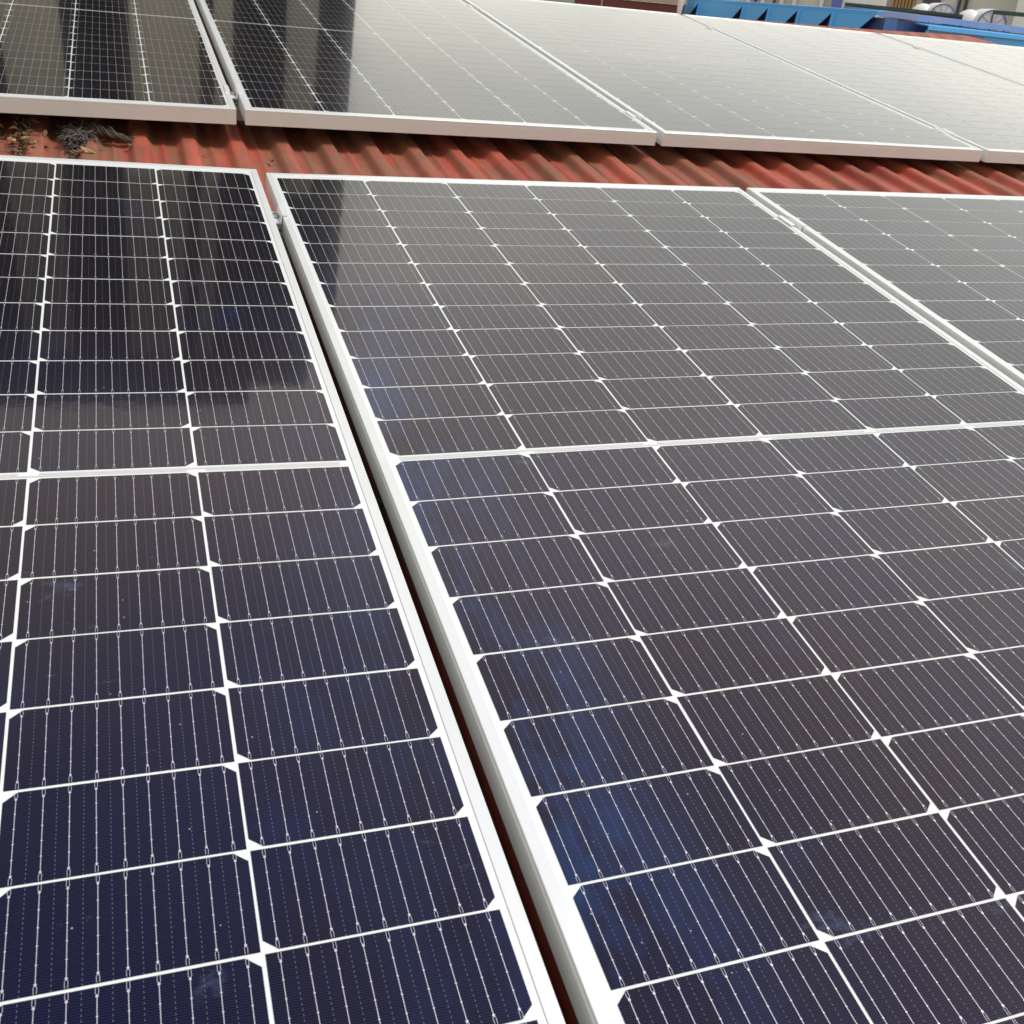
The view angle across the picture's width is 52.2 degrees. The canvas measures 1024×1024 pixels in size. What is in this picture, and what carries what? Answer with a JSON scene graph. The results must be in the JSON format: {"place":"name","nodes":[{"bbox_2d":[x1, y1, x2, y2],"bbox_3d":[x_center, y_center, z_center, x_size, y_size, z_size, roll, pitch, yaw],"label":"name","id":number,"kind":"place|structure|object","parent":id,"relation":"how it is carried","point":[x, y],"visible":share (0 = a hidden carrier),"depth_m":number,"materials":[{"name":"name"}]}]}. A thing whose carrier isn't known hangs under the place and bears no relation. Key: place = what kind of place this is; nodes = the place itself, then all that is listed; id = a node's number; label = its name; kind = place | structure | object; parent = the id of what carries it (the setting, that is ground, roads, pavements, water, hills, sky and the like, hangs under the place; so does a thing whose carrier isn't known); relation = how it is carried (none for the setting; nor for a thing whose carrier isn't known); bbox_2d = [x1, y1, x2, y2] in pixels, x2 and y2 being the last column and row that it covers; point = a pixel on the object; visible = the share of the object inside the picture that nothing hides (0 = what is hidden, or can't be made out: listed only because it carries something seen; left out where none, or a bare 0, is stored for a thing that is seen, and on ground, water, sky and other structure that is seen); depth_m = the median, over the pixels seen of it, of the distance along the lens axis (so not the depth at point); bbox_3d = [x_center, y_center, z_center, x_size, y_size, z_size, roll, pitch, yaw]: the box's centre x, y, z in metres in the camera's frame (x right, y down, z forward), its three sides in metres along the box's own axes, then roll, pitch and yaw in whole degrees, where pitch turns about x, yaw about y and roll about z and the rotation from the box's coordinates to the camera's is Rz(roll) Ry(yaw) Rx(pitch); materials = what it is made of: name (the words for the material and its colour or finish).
{"place":"outdoors","nodes":[
{"label":"outdoors","id":0,"kind":"place"},
{"bbox_2d":[542,0,574,3],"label":"grey green shed","id":1,"kind":"structure","parent":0,"point":[567,1],"depth_m":11.67,"materials":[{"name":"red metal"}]},
{"bbox_2d":[729,0,1023,33],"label":"beige building","id":2,"kind":"structure","parent":0,"point":[959,6],"depth_m":12.93,"materials":[{"name":"grey"}]},
{"bbox_2d":[841,0,886,17],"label":"window","id":3,"kind":"structure","parent":2,"relation":"in","point":[870,2],"depth_m":13.11,"materials":[{"name":"glass"}]},
{"bbox_2d":[918,0,940,21],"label":"window","id":4,"kind":"structure","parent":2,"relation":"in","point":[928,2],"depth_m":12.93,"materials":[{"name":"glass"}]},
{"label":"ground","id":5,"kind":"structure","parent":0,"visible":0},
{"bbox_2d":[0,3,1023,1023],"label":"red metal roof","id":6,"kind":"structure","parent":5,"relation":"on","point":[324,150],"depth_m":2.55,"materials":[{"name":"paint"}]},
{"bbox_2d":[0,113,49,156],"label":"dead leaf pile","id":7,"kind":"object","parent":6,"relation":"on","point":[24,138],"visible":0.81,"depth_m":2.23,"materials":[{"name":"brown plant"}]},
{"bbox_2d":[52,119,135,158],"bbox_3d":[-0.916,-0.829,2.295,0.181,0.038,0.289,-4,36,-19],"label":"fibrous clump","id":8,"kind":"object","parent":6,"relation":"on","point":[72,136],"visible":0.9,"depth_m":2.28,"materials":[{"name":"grey plant"}]},
{"bbox_2d":[234,102,243,120],"bbox_3d":[0.256,-1.053,2.883,8.000,0.040,0.089,-4,36,-19],"label":"mounting rail","id":9,"kind":"object","parent":6,"relation":"on","point":[239,115],"depth_m":2.53,"materials":[{"name":"silver metal"}]},
{"bbox_2d":[0,0,235,124],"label":"solar panel","id":10,"kind":"object","parent":9,"relation":"on","point":[155,60],"visible":1,"depth_m":2.57,"materials":[{"name":"black"}]},
{"bbox_2d":[223,85,241,101],"bbox_3d":[-0.672,-0.997,2.515,0.038,0.045,0.056,-4,36,-19],"label":"panel clamp","id":11,"kind":"object","parent":9,"relation":"attached to","point":[233,94],"visible":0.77,"depth_m":2.50,"materials":[{"name":"silver metal"}]},
{"bbox_2d":[195,0,656,145],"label":"solar panel","id":12,"kind":"object","parent":9,"relation":"on","point":[450,67],"visible":1,"depth_m":2.89,"materials":[{"name":"white"}]},
{"bbox_2d":[625,111,645,120],"bbox_3d":[0.332,-1.063,2.851,0.038,0.045,0.056,-4,36,-19],"label":"panel clamp","id":13,"kind":"object","parent":9,"relation":"attached to","point":[638,115],"visible":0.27,"depth_m":2.84,"materials":[{"name":"silver metal"}]},
{"bbox_2d":[462,0,982,161],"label":"solar panel","id":14,"kind":"object","parent":9,"relation":"on","point":[676,80],"visible":1,"depth_m":3.33,"materials":[{"name":"white"}]},
{"bbox_2d":[682,14,1023,163],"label":"solar panel","id":15,"kind":"object","parent":9,"relation":"on","point":[982,110],"visible":1,"depth_m":3.99,"materials":[{"name":"white"}]},
{"bbox_2d":[933,128,954,135],"bbox_3d":[1.324,-1.152,3.218,0.038,0.045,0.056,-4,36,-19],"label":"panel clamp","id":16,"kind":"object","parent":9,"relation":"attached to","point":[945,131],"visible":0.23,"depth_m":3.20,"materials":[{"name":"silver metal"}]},
{"bbox_2d":[879,33,1023,85],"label":"solar panel","id":17,"kind":"object","parent":9,"relation":"on","point":[1004,62],"visible":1,"depth_m":4.83,"materials":[{"name":"white"}]},
{"bbox_2d":[277,226,288,251],"bbox_3d":[0.521,-0.574,2.217,8.000,0.040,0.089,-4,36,-19],"label":"mounting rail","id":18,"kind":"object","parent":6,"relation":"on","point":[283,240],"depth_m":1.86,"materials":[{"name":"silver metal"}]},
{"bbox_2d":[272,204,287,224],"bbox_3d":[-0.421,-0.516,1.853,0.038,0.045,0.056,-4,36,-19],"label":"panel clamp","id":19,"kind":"object","parent":18,"relation":"attached to","point":[280,213],"visible":0.62,"depth_m":1.84,"materials":[{"name":"metal"}]},
{"bbox_2d":[0,155,565,1023],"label":"solar panel","id":20,"kind":"object","parent":18,"relation":"on","point":[238,783],"visible":1,"depth_m":0.90,"materials":[{"name":"black"}]},
{"bbox_2d":[266,173,1023,1023],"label":"solar panel","id":21,"kind":"object","parent":18,"relation":"on","point":[704,507],"visible":1,"depth_m":1.11,"materials":[{"name":"black"}]},
{"bbox_2d":[777,215,806,230],"bbox_3d":[0.582,-0.590,2.192,0.038,0.045,0.056,-4,36,-19],"label":"panel clamp","id":22,"kind":"object","parent":18,"relation":"on","point":[798,224],"visible":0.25,"depth_m":2.18,"materials":[{"name":"silver metal"}]},
{"bbox_2d":[746,188,1023,387],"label":"solar panel","id":23,"kind":"object","parent":18,"relation":"on","point":[952,265],"visible":1,"depth_m":2.14,"materials":[{"name":"black"}]},
{"bbox_2d":[375,497,383,506],"bbox_3d":[-0.169,-0.016,1.231,0.324,0.028,0.014,-9,30,-27],"label":"black cable","id":24,"kind":"object","parent":6,"relation":"on","point":[380,503],"visible":0.07,"depth_m":1.24,"materials":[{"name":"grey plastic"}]},
{"bbox_2d":[683,0,897,30],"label":"notched blue flashing","id":25,"kind":"object","parent":6,"relation":"attached to","point":[828,16],"visible":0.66,"depth_m":6.60,"materials":[{"name":"paint"}]},
{"bbox_2d":[677,0,684,14],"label":"white post","id":26,"kind":"object","parent":25,"relation":"attached to","point":[680,6],"depth_m":8.54,"materials":[{"name":"white plastic"}]},
{"bbox_2d":[845,2,962,24],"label":"dark green beam","id":27,"kind":"structure","parent":6,"relation":"attached to","point":[925,12],"depth_m":7.84,"materials":[{"name":"metal"}]},
{"bbox_2d":[844,6,1023,46],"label":"blue gutter wall","id":28,"kind":"structure","parent":6,"relation":"attached to","point":[1001,37],"depth_m":6.27,"materials":[{"name":"metal"}]},
{"bbox_2d":[574,0,686,14],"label":"maroon wall","id":29,"kind":"structure","parent":5,"relation":"on","point":[668,6],"depth_m":9.09,"materials":[{"name":"metal"}]},
{"bbox_2d":[912,3,954,25],"bbox_3d":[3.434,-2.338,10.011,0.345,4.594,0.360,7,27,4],"label":"white cable drum","id":30,"kind":"object","parent":5,"relation":"on","point":[942,7],"visible":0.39,"depth_m":8.88,"materials":[{"name":"white plastic"}]},
{"bbox_2d":[960,9,1006,31],"bbox_3d":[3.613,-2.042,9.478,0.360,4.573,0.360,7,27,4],"label":"white cable drum","id":31,"kind":"object","parent":5,"relation":"on","point":[982,15],"visible":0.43,"depth_m":8.36,"materials":[{"name":"white plastic"}]},
{"bbox_2d":[988,10,1023,29],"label":"dark bracket","id":32,"kind":"object","parent":5,"relation":"on","point":[1008,13],"visible":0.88,"depth_m":8.06,"materials":[{"name":"green metal"}]},
{"label":"rail","id":33,"kind":"object","parent":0,"visible":0},
{"bbox_2d":[467,4,479,10],"bbox_3d":[-0.152,-1.946,4.067,0.038,0.045,0.056,-4,36,-19],"label":"panel clamp","id":34,"kind":"object","parent":33,"relation":"on","point":[475,7],"visible":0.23,"depth_m":4.05,"materials":[{"name":"silver metal"}]}
]}

